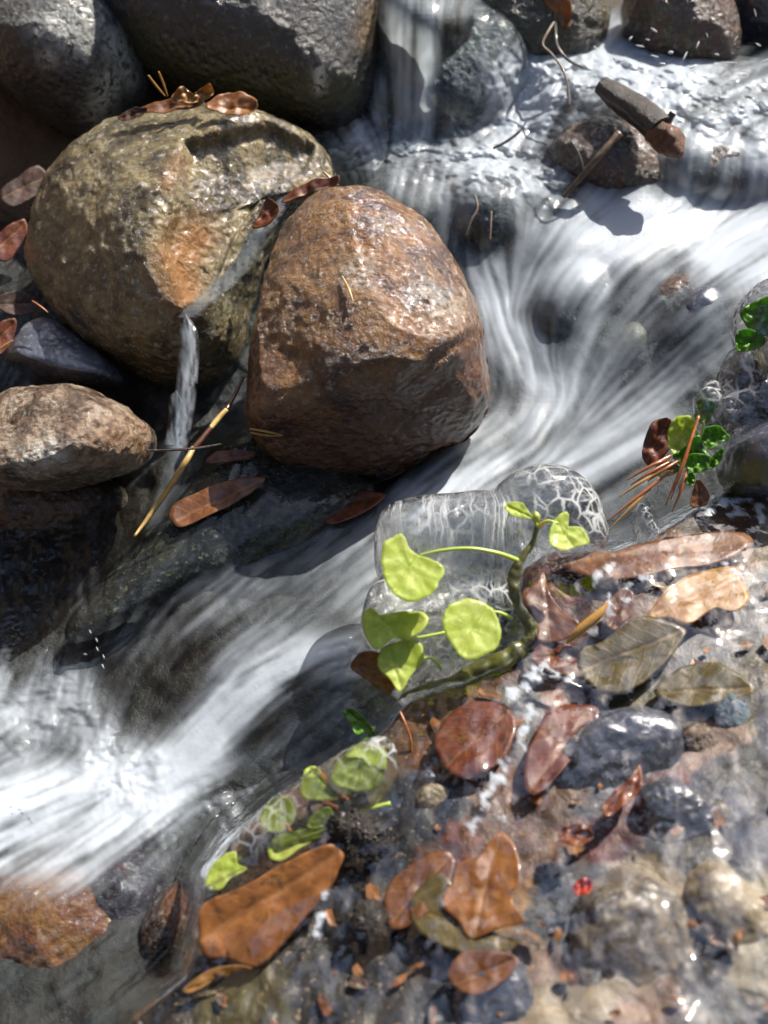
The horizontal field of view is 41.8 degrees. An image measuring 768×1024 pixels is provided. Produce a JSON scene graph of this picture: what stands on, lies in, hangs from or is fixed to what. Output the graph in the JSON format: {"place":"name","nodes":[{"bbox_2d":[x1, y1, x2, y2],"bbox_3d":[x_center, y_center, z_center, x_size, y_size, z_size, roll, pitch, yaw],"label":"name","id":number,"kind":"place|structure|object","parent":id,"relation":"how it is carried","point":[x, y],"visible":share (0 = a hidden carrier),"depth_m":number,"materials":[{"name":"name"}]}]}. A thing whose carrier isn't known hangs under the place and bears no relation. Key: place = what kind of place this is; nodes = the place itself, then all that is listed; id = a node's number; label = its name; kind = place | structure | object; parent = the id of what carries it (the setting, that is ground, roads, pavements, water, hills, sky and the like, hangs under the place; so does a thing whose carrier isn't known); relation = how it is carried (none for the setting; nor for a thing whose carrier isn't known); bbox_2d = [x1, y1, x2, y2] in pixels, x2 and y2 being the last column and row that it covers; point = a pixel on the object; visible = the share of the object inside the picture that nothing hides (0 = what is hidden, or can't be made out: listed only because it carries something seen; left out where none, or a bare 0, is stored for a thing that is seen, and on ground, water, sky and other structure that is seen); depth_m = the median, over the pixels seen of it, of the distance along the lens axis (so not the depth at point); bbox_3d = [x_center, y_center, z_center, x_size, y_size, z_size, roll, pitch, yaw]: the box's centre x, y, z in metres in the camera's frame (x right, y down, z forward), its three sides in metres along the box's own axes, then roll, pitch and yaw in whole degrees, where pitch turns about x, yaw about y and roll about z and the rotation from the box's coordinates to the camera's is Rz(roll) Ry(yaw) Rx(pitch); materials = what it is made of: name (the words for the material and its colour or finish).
{"place":"outdoors","nodes":[
{"label":"outdoors","id":0,"kind":"place"},
{"bbox_2d":[0,0,622,241],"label":"ground","id":1,"kind":"structure","parent":0,"point":[28,139],"depth_m":1.28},
{"bbox_2d":[24,103,337,388],"bbox_3d":[-0.242,-0.305,1.165,0.297,0.306,0.339,23,47,24],"label":"speckled boulder","id":2,"kind":"object","parent":1,"relation":"on","point":[147,247],"visible":0.83,"depth_m":1.05,"materials":[{"name":"stone"}]},
{"bbox_2d":[117,107,147,120],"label":"brown leaf","id":3,"kind":"object","parent":2,"relation":"on","point":[132,113],"visible":1,"depth_m":1.06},
{"bbox_2d":[143,97,203,113],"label":"brown leaf","id":4,"kind":"object","parent":2,"relation":"on","point":[166,106],"visible":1,"depth_m":1.06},
{"bbox_2d":[177,329,191,432],"bbox_3d":[-0.173,-0.210,1.027,0.066,0.130,0.308,12,43,13],"label":"water trickle","id":5,"kind":"object","parent":2,"relation":"on","point":[186,374],"visible":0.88,"depth_m":0.97,"materials":[{"name":"white"}]},
{"bbox_2d":[171,83,213,103],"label":"brown leaf","id":6,"kind":"object","parent":2,"relation":"on","point":[182,94],"visible":1,"depth_m":1.05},
{"bbox_2d":[205,91,257,115],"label":"brown leaf","id":7,"kind":"object","parent":2,"relation":"on","point":[239,103],"visible":1,"depth_m":1.05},
{"bbox_2d":[252,198,279,228],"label":"red leaf","id":8,"kind":"object","parent":2,"relation":"on","point":[269,211],"visible":1,"depth_m":1.00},
{"bbox_2d":[370,5,522,135],"bbox_3d":[0.075,-0.550,1.269,0.200,0.169,0.168,0,42,0],"label":"fall rock","id":9,"kind":"object","parent":1,"relation":"on","point":[461,90],"visible":0.39,"depth_m":1.22,"materials":[{"name":"stone"}]},
{"bbox_2d":[0,0,767,1023],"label":"stream bed","id":10,"kind":"object","parent":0,"point":[158,674],"visible":0.28,"depth_m":1.01,"materials":[{"name":"liquid"}]},
{"bbox_2d":[0,219,26,261],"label":"dark leaf","id":11,"kind":"object","parent":10,"relation":"on","point":[13,235],"visible":1,"depth_m":1.15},
{"bbox_2d":[0,165,44,206],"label":"dark leaf","id":12,"kind":"object","parent":10,"relation":"on","point":[23,187],"visible":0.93,"depth_m":1.18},
{"bbox_2d":[0,869,110,968],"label":"amber stone","id":13,"kind":"object","parent":10,"relation":"on","point":[49,920],"visible":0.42,"depth_m":0.78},
{"bbox_2d":[0,480,127,544],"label":"drowned stone","id":14,"kind":"object","parent":10,"relation":"on","point":[35,517],"visible":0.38,"depth_m":1.04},
{"bbox_2d":[0,383,156,491],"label":"pink boulder","id":15,"kind":"object","parent":14,"relation":"on","point":[61,437],"visible":1,"depth_m":0.93,"materials":[{"name":"stone"}]},
{"bbox_2d":[4,317,127,387],"bbox_3d":[-0.348,-0.171,1.104,0.129,0.081,0.092,0,42,0],"label":"grey slab","id":16,"kind":"object","parent":10,"relation":"on","point":[47,348],"depth_m":1.07,"materials":[{"name":"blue stone"}]},
{"bbox_2d":[0,318,16,353],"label":"dark leaf","id":17,"kind":"object","parent":16,"relation":"on","point":[8,329],"visible":0.95,"depth_m":1.08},
{"bbox_2d":[0,291,38,315],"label":"dark leaf","id":18,"kind":"object","parent":16,"relation":"on","point":[19,303],"visible":0.98,"depth_m":1.11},
{"bbox_2d":[83,849,165,920],"bbox_3d":[-0.215,0.318,0.828,0.076,0.080,0.079,0,42,0],"label":"purple stone","id":19,"kind":"object","parent":10,"relation":"on","point":[123,884],"visible":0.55,"depth_m":0.80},
{"bbox_2d":[65,424,373,643],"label":"mossy slab","id":20,"kind":"structure","parent":10,"relation":"on","point":[279,509],"depth_m":0.97,"materials":[{"name":"stone"}]},
{"bbox_2d":[133,377,243,536],"bbox_3d":[-0.181,-0.051,0.973,0.028,0.095,0.165,29,49,28],"label":"reed stalk","id":21,"kind":"object","parent":20,"relation":"on","point":[183,465],"visible":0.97,"depth_m":0.96,"materials":[{"name":"plant"}]},
{"bbox_2d":[145,443,220,451],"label":"thin twig","id":22,"kind":"object","parent":21,"relation":"on","point":[176,449],"visible":1,"depth_m":0.93,"materials":[{"name":"wood"}]},
{"bbox_2d":[169,477,264,526],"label":"brown leaf","id":23,"kind":"object","parent":20,"relation":"on","point":[199,505],"visible":1,"depth_m":0.97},
{"bbox_2d":[205,449,256,462],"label":"brown leaf","id":24,"kind":"object","parent":20,"relation":"on","point":[227,455],"visible":1,"depth_m":1.00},
{"bbox_2d":[321,491,384,523],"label":"red leaf","id":25,"kind":"object","parent":20,"relation":"on","point":[360,502],"visible":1,"depth_m":0.99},
{"bbox_2d":[438,176,541,260],"bbox_3d":[0.124,-0.349,1.213,0.137,0.138,0.137,0,42,0],"label":"veiled rock","id":26,"kind":"object","parent":10,"relation":"on","point":[456,210],"visible":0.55,"depth_m":1.15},
{"bbox_2d":[466,195,478,234],"bbox_3d":[0.101,-0.334,1.133,0.008,0.035,0.033,12,43,13],"label":"twig scrap","id":27,"kind":"object","parent":26,"relation":"on","point":[477,206],"visible":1,"depth_m":1.13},
{"bbox_2d":[475,0,610,62],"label":"mossy rock","id":28,"kind":"object","parent":10,"relation":"on","point":[584,33],"visible":0.38,"depth_m":1.24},
{"bbox_2d":[544,0,571,29],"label":"brown leaf","id":29,"kind":"object","parent":28,"relation":"on","point":[562,9],"visible":1,"depth_m":1.22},
{"bbox_2d":[541,13,586,105],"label":"hanging twig","id":30,"kind":"object","parent":28,"relation":"hanging from","point":[554,26],"visible":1,"depth_m":1.21,"materials":[{"name":"wood"}]},
{"bbox_2d":[534,277,603,353],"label":"wet dark stone","id":31,"kind":"object","parent":10,"relation":"on","point":[559,326],"visible":0.66,"depth_m":1.10,"materials":[{"name":"stone"}]},
{"bbox_2d":[544,116,668,192],"bbox_3d":[0.275,-0.413,1.207,0.168,0.115,0.115,0,42,0],"label":"red brown rock","id":32,"kind":"object","parent":10,"relation":"on","point":[631,158],"visible":0.5,"depth_m":1.16,"materials":[{"name":"stone"}]},
{"bbox_2d":[562,130,622,197],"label":"forked twig","id":33,"kind":"object","parent":32,"relation":"on","point":[617,135],"visible":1,"depth_m":1.13,"materials":[{"name":"wood"}]},
{"bbox_2d":[595,77,685,157],"bbox_3d":[0.293,-0.448,1.139,0.036,0.055,0.139,-23,47,-23],"label":"broken branch","id":34,"kind":"object","parent":32,"relation":"on","point":[649,120],"visible":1,"depth_m":1.12,"materials":[{"name":"brown plant"}]},
{"bbox_2d":[611,322,647,361],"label":"drowned stone","id":35,"kind":"object","parent":10,"relation":"on","point":[629,342],"visible":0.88,"depth_m":1.08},
{"bbox_2d":[645,273,702,329],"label":"drowned stone","id":36,"kind":"object","parent":10,"relation":"on","point":[666,296],"visible":0.74,"depth_m":1.08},
{"bbox_2d":[620,0,741,68],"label":"brown rock","id":37,"kind":"object","parent":10,"relation":"on","point":[681,27],"visible":0.63,"depth_m":1.23,"materials":[{"name":"stone"}]},
{"bbox_2d":[671,285,728,347],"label":"drowned stone","id":38,"kind":"object","parent":10,"relation":"on","point":[701,314],"visible":0.97,"depth_m":1.06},
{"bbox_2d":[665,136,767,209],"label":"ledge rock","id":39,"kind":"object","parent":10,"relation":"on","point":[708,177],"visible":0.45,"depth_m":1.15,"materials":[{"name":"stone"}]},
{"bbox_2d":[734,0,767,42],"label":"blue rock","id":40,"kind":"object","parent":10,"relation":"on","point":[754,27],"visible":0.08,"depth_m":1.30,"materials":[{"name":"grey stone"}]},
{"bbox_2d":[0,0,767,881],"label":"stream water","id":41,"kind":"structure","parent":0,"point":[140,790],"depth_m":1.11,"materials":[{"name":"white liquid"}]},
{"bbox_2d":[0,0,158,138],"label":"lichen boulder","id":42,"kind":"object","parent":41,"relation":"on","point":[74,69],"visible":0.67,"depth_m":1.18,"materials":[{"name":"stone"}]},
{"bbox_2d":[105,0,379,135],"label":"dark boulder","id":43,"kind":"object","parent":41,"relation":"on","point":[310,66],"visible":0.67,"depth_m":1.17,"materials":[{"name":"stone"}]},
{"bbox_2d":[244,185,490,483],"bbox_3d":[-0.015,-0.177,1.018,0.248,0.263,0.246,0,42,0],"label":"brown boulder","id":44,"kind":"object","parent":41,"relation":"on","point":[384,375],"visible":0.96,"depth_m":0.94,"materials":[{"name":"stone"}]},
{"bbox_2d":[249,428,282,435],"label":"pine needle","id":45,"kind":"object","parent":44,"relation":"on","point":[265,431],"visible":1,"depth_m":0.95,"materials":[{"name":"brown plant"}]},
{"bbox_2d":[251,432,281,436],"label":"pine needle","id":46,"kind":"object","parent":44,"relation":"on","point":[260,434],"visible":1,"depth_m":0.96,"materials":[{"name":"brown plant"}]},
{"bbox_2d":[281,175,339,202],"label":"red leaf","id":47,"kind":"object","parent":44,"relation":"on","point":[312,185],"visible":0.98,"depth_m":1.03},
{"bbox_2d":[341,276,353,301],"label":"pine needle","id":48,"kind":"object","parent":44,"relation":"on","point":[347,286],"visible":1,"depth_m":0.90,"materials":[{"name":"plant"}]},
{"bbox_2d":[492,121,525,149],"bbox_3d":[0.148,-0.442,1.183,0.041,0.030,0.008,-10,43,-11],"label":"twig scrap","id":49,"kind":"object","parent":41,"relation":"on","point":[508,139],"visible":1,"depth_m":1.18,"materials":[{"name":"brown plant"}]},
{"bbox_2d":[104,468,767,1023],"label":"bank water","id":50,"kind":"structure","parent":0,"point":[142,992],"depth_m":0.79,"materials":[{"name":"clear liquid"}]},
{"bbox_2d":[198,844,343,968],"bbox_3d":[-0.073,0.269,0.679,0.108,0.046,0.044,-16,44,-17],"label":"orange leaf","id":51,"kind":"object","parent":50,"relation":"on","point":[254,924],"visible":1,"depth_m":0.68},
{"bbox_2d":[154,736,398,999],"bbox_3d":[-0.093,0.256,0.718,0.243,0.126,0.061,-29,49,-28],"label":"ice lump","id":52,"kind":"object","parent":50,"relation":"on","point":[309,805],"visible":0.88,"depth_m":0.72,"materials":[{"name":"white"}]},
{"bbox_2d":[205,766,390,890],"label":"leaves","id":53,"kind":"object","parent":52,"relation":"in","point":[224,868],"visible":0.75,"depth_m":0.71,"materials":[{"name":"green plant"}]},
{"bbox_2d":[342,708,375,734],"bbox_3d":[-0.015,0.166,0.794,0.037,0.014,0.017,0,42,0],"label":"green leaflet","id":54,"kind":"object","parent":50,"relation":"on","point":[358,722],"visible":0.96,"depth_m":0.79,"materials":[{"name":"green plant"}]},
{"bbox_2d":[350,651,394,694],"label":"red leaf","id":55,"kind":"object","parent":50,"relation":"on","point":[363,664],"visible":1,"depth_m":0.80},
{"bbox_2d":[442,832,524,938],"bbox_3d":[0.065,0.247,0.669,0.052,0.017,0.068,0,42,0],"label":"orange leaf","id":56,"kind":"object","parent":50,"relation":"on","point":[481,890],"visible":1,"depth_m":0.67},
{"bbox_2d":[361,464,608,697],"bbox_3d":[0.083,0.049,0.842,0.223,0.143,0.136,-10,43,-11],"label":"ice lump","id":57,"kind":"object","parent":50,"relation":"on","point":[483,518],"visible":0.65,"depth_m":0.82,"materials":[{"name":"white"}]},
{"bbox_2d":[362,501,589,706],"bbox_3d":[0.072,0.081,0.800,0.180,0.142,0.091,-10,43,-11],"label":"ivy sprig","id":58,"kind":"object","parent":57,"relation":"in","point":[472,629],"visible":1,"depth_m":0.78,"materials":[{"name":"green"}]},
{"bbox_2d":[216,579,767,1023],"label":"leaf litter","id":59,"kind":"object","parent":50,"relation":"on","point":[530,940],"visible":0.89,"depth_m":0.67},
{"bbox_2d":[557,823,592,846],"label":"red leaf","id":60,"kind":"object","parent":50,"relation":"on","point":[575,834],"visible":1,"depth_m":0.67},
{"bbox_2d":[566,601,607,643],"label":"leaf","id":61,"kind":"object","parent":50,"relation":"on","point":[590,621],"visible":1,"depth_m":0.77,"materials":[{"name":"plant"}]},
{"bbox_2d":[601,765,642,815],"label":"red leaf","id":62,"kind":"object","parent":50,"relation":"on","point":[621,796],"visible":1,"depth_m":0.69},
{"bbox_2d":[577,616,686,693],"bbox_3d":[0.191,0.108,0.767,0.087,0.022,0.048,-17,45,-18],"label":"olive leaf","id":63,"kind":"object","parent":50,"relation":"on","point":[633,653],"visible":1,"depth_m":0.77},
{"bbox_2d":[609,478,658,530],"bbox_3d":[0.212,-0.005,0.847,0.053,0.034,0.005,-25,48,-25],"label":"pine needle","id":64,"kind":"object","parent":50,"relation":"on","point":[629,508],"visible":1,"depth_m":0.84,"materials":[{"name":"plant"}]},
{"bbox_2d":[607,469,672,521],"bbox_3d":[0.216,-0.013,0.847,0.063,0.034,0.005,-20,46,-21],"label":"pine needle","id":65,"kind":"object","parent":50,"relation":"on","point":[648,488],"visible":1,"depth_m":0.84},
{"bbox_2d":[619,466,665,496],"bbox_3d":[0.219,-0.025,0.846,0.043,0.020,0.005,-17,45,-18],"label":"pine needle","id":66,"kind":"object","parent":50,"relation":"on","point":[644,479],"visible":1,"depth_m":0.84,"materials":[{"name":"plant"}]},
{"bbox_2d":[630,461,669,484],"bbox_3d":[0.225,-0.032,0.846,0.035,0.016,0.006,-16,44,-17],"label":"pine needle","id":67,"kind":"object","parent":66,"relation":"on","point":[654,470],"visible":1,"depth_m":0.84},
{"bbox_2d":[627,454,671,479],"bbox_3d":[0.224,-0.036,0.846,0.040,0.017,0.006,-15,44,-16],"label":"pine needle","id":68,"kind":"object","parent":67,"relation":"on","point":[650,466],"visible":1,"depth_m":0.84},
{"bbox_2d":[633,458,669,474],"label":"pine needle","id":69,"kind":"object","parent":68,"relation":"on","point":[657,463],"visible":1,"depth_m":0.84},
{"bbox_2d":[648,460,678,480],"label":"pine needle","id":70,"kind":"object","parent":66,"relation":"on","point":[667,467],"visible":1,"depth_m":0.84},
{"bbox_2d":[631,503,659,536],"bbox_3d":[0.224,0.009,0.860,0.023,0.033,0.032,0,42,0],"label":"ice lump","id":71,"kind":"object","parent":50,"relation":"on","point":[642,523],"visible":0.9,"depth_m":0.85,"materials":[{"name":"white"}]},
{"bbox_2d":[642,417,671,466],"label":"red leaf","id":72,"kind":"object","parent":50,"relation":"on","point":[655,448],"visible":0.91,"depth_m":0.90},
{"bbox_2d":[655,461,678,476],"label":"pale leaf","id":73,"kind":"object","parent":50,"relation":"on","point":[675,468],"visible":0.35,"depth_m":0.87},
{"bbox_2d":[672,468,688,511],"bbox_3d":[0.251,-0.019,0.847,0.004,0.029,0.030,19,45,20],"label":"pine needle","id":74,"kind":"object","parent":50,"relation":"on","point":[682,485],"visible":1,"depth_m":0.84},
{"bbox_2d":[670,429,692,498],"bbox_3d":[0.253,-0.041,0.848,0.004,0.046,0.046,18,45,19],"label":"pine needle","id":75,"kind":"object","parent":50,"relation":"on","point":[683,466],"visible":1,"depth_m":0.84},
{"bbox_2d":[665,415,699,505],"bbox_3d":[0.253,-0.043,0.848,0.004,0.057,0.059,20,46,21],"label":"pine needle","id":76,"kind":"object","parent":50,"relation":"on","point":[688,447],"visible":1,"depth_m":0.84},
{"bbox_2d":[667,415,729,485],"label":"green seedling","id":77,"kind":"object","parent":50,"relation":"on","point":[699,458],"visible":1,"depth_m":0.85,"materials":[{"name":"green plant"}]},
{"bbox_2d":[692,380,723,423],"bbox_3d":[0.277,-0.093,0.859,0.025,0.034,0.036,0,42,0],"label":"ice lump","id":78,"kind":"object","parent":77,"relation":"on","point":[708,404],"visible":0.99,"depth_m":0.85,"materials":[{"name":"white"}]},
{"bbox_2d":[690,479,709,507],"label":"brown leaf","id":79,"kind":"object","parent":50,"relation":"on","point":[700,496],"visible":1,"depth_m":0.83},
{"bbox_2d":[715,422,767,499],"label":"mossy stone","id":80,"kind":"object","parent":50,"relation":"on","point":[741,467],"visible":0.88,"depth_m":0.84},
{"bbox_2d":[714,278,767,435],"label":"ice lump","id":81,"kind":"object","parent":80,"relation":"on","point":[743,379],"visible":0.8,"depth_m":0.86,"materials":[{"name":"white"}]},
{"bbox_2d":[735,296,767,351],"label":"frozen seedling","id":82,"kind":"object","parent":81,"relation":"on","point":[750,338],"visible":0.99,"depth_m":0.86,"materials":[{"name":"green plant"}]},
{"bbox_2d":[133,492,767,1023],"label":"bank ground","id":83,"kind":"structure","parent":0,"point":[295,976],"depth_m":0.69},
{"bbox_2d":[140,879,179,961],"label":"brown stone","id":84,"kind":"object","parent":83,"relation":"on","point":[157,924],"visible":0.35,"depth_m":0.78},
{"bbox_2d":[182,965,251,992],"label":"orange leaf","id":85,"kind":"object","parent":83,"relation":"on","point":[205,978],"visible":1,"depth_m":0.67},
{"bbox_2d":[327,807,391,869],"bbox_3d":[-0.018,0.234,0.718,0.048,0.044,0.042,0,42,0],"label":"seed cone","id":86,"kind":"object","parent":83,"relation":"on","point":[362,840],"visible":0.94,"depth_m":0.71,"materials":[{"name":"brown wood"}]},
{"bbox_2d":[349,898,392,950],"bbox_3d":[-0.009,0.279,0.677,0.030,0.034,0.033,0,42,0],"label":"seed cone","id":87,"kind":"object","parent":83,"relation":"on","point":[372,929],"visible":1,"depth_m":0.67,"materials":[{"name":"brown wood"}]},
{"bbox_2d":[399,711,412,752],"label":"pine needle","id":88,"kind":"object","parent":83,"relation":"on","point":[408,731],"visible":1,"depth_m":0.76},
{"bbox_2d":[384,851,454,928],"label":"brown leaf","id":89,"kind":"object","parent":83,"relation":"on","point":[404,885],"visible":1,"depth_m":0.68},
{"bbox_2d":[415,767,441,786],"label":"blue pebble","id":90,"kind":"object","parent":83,"relation":"on","point":[426,775],"visible":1,"depth_m":0.74,"materials":[{"name":"grey stone"}]},
{"bbox_2d":[415,783,448,808],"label":"round pebble","id":91,"kind":"object","parent":83,"relation":"on","point":[430,795],"visible":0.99,"depth_m":0.73,"materials":[{"name":"beige stone"}]},
{"bbox_2d":[409,873,518,952],"bbox_3d":[0.048,0.270,0.656,0.037,0.016,0.073,-33,52,-31],"label":"olive leaf","id":92,"kind":"object","parent":83,"relation":"on","point":[437,923],"visible":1,"depth_m":0.66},
{"bbox_2d":[434,702,516,778],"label":"brown leaf","id":93,"kind":"object","parent":83,"relation":"on","point":[472,739],"visible":1,"depth_m":0.74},
{"bbox_2d":[450,952,533,1023],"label":"lilac stone","id":94,"kind":"object","parent":83,"relation":"on","point":[511,997],"visible":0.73,"depth_m":0.63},
{"bbox_2d":[447,950,518,994],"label":"brown leaf","id":95,"kind":"object","parent":94,"relation":"on","point":[466,967],"visible":1,"depth_m":0.64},
{"bbox_2d":[521,572,578,643],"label":"brown leaf","id":96,"kind":"object","parent":83,"relation":"on","point":[554,620],"visible":1,"depth_m":0.80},
{"bbox_2d":[531,642,578,668],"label":"brown leaf","id":97,"kind":"object","parent":83,"relation":"on","point":[555,655],"visible":1,"depth_m":0.78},
{"bbox_2d":[524,704,598,794],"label":"brown leaf","id":98,"kind":"object","parent":83,"relation":"on","point":[547,760],"visible":1,"depth_m":0.73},
{"bbox_2d":[543,668,582,688],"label":"thin twig","id":99,"kind":"object","parent":83,"relation":"on","point":[560,678],"visible":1,"depth_m":0.76,"materials":[{"name":"grey plant"}]},
{"bbox_2d":[604,587,633,629],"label":"brown leaf","id":100,"kind":"object","parent":83,"relation":"on","point":[621,609],"visible":1,"depth_m":0.79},
{"bbox_2d":[553,705,685,789],"bbox_3d":[0.168,0.200,0.741,0.102,0.108,0.100,0,42,0],"label":"blue stone","id":101,"kind":"object","parent":83,"relation":"on","point":[611,748],"visible":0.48,"depth_m":0.71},
{"bbox_2d":[566,863,694,987],"bbox_3d":[0.162,0.302,0.662,0.114,0.130,0.118,0,42,0],"label":"grey stone","id":102,"kind":"object","parent":83,"relation":"on","point":[628,921],"visible":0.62,"depth_m":0.63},
{"bbox_2d":[573,878,592,894],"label":"red leaf","id":103,"kind":"object","parent":102,"relation":"on","point":[582,886],"visible":1,"depth_m":0.65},
{"bbox_2d":[556,531,753,579],"bbox_3d":[0.223,0.037,0.823,0.162,0.018,0.049,0,42,0],"label":"ochre leaf","id":104,"kind":"object","parent":83,"relation":"on","point":[678,552],"visible":1,"depth_m":0.82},
{"bbox_2d":[635,776,715,843],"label":"purple stone","id":105,"kind":"object","parent":83,"relation":"on","point":[665,806],"visible":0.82,"depth_m":0.68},
{"bbox_2d":[646,566,748,623],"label":"ochre leaf","id":106,"kind":"object","parent":83,"relation":"on","point":[691,598],"visible":1,"depth_m":0.79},
{"bbox_2d":[681,721,717,752],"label":"pink stone","id":107,"kind":"object","parent":83,"relation":"on","point":[699,737],"visible":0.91,"depth_m":0.72,"materials":[{"name":"stone"}]},
{"bbox_2d":[653,662,754,706],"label":"olive leaf","id":108,"kind":"object","parent":83,"relation":"on","point":[699,684],"visible":1,"depth_m":0.74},
{"bbox_2d":[684,858,767,945],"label":"tan stone","id":109,"kind":"object","parent":83,"relation":"on","point":[724,901],"visible":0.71,"depth_m":0.63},
{"bbox_2d":[708,693,750,727],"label":"pale blue stone","id":110,"kind":"object","parent":83,"relation":"on","point":[730,710],"visible":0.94,"depth_m":0.73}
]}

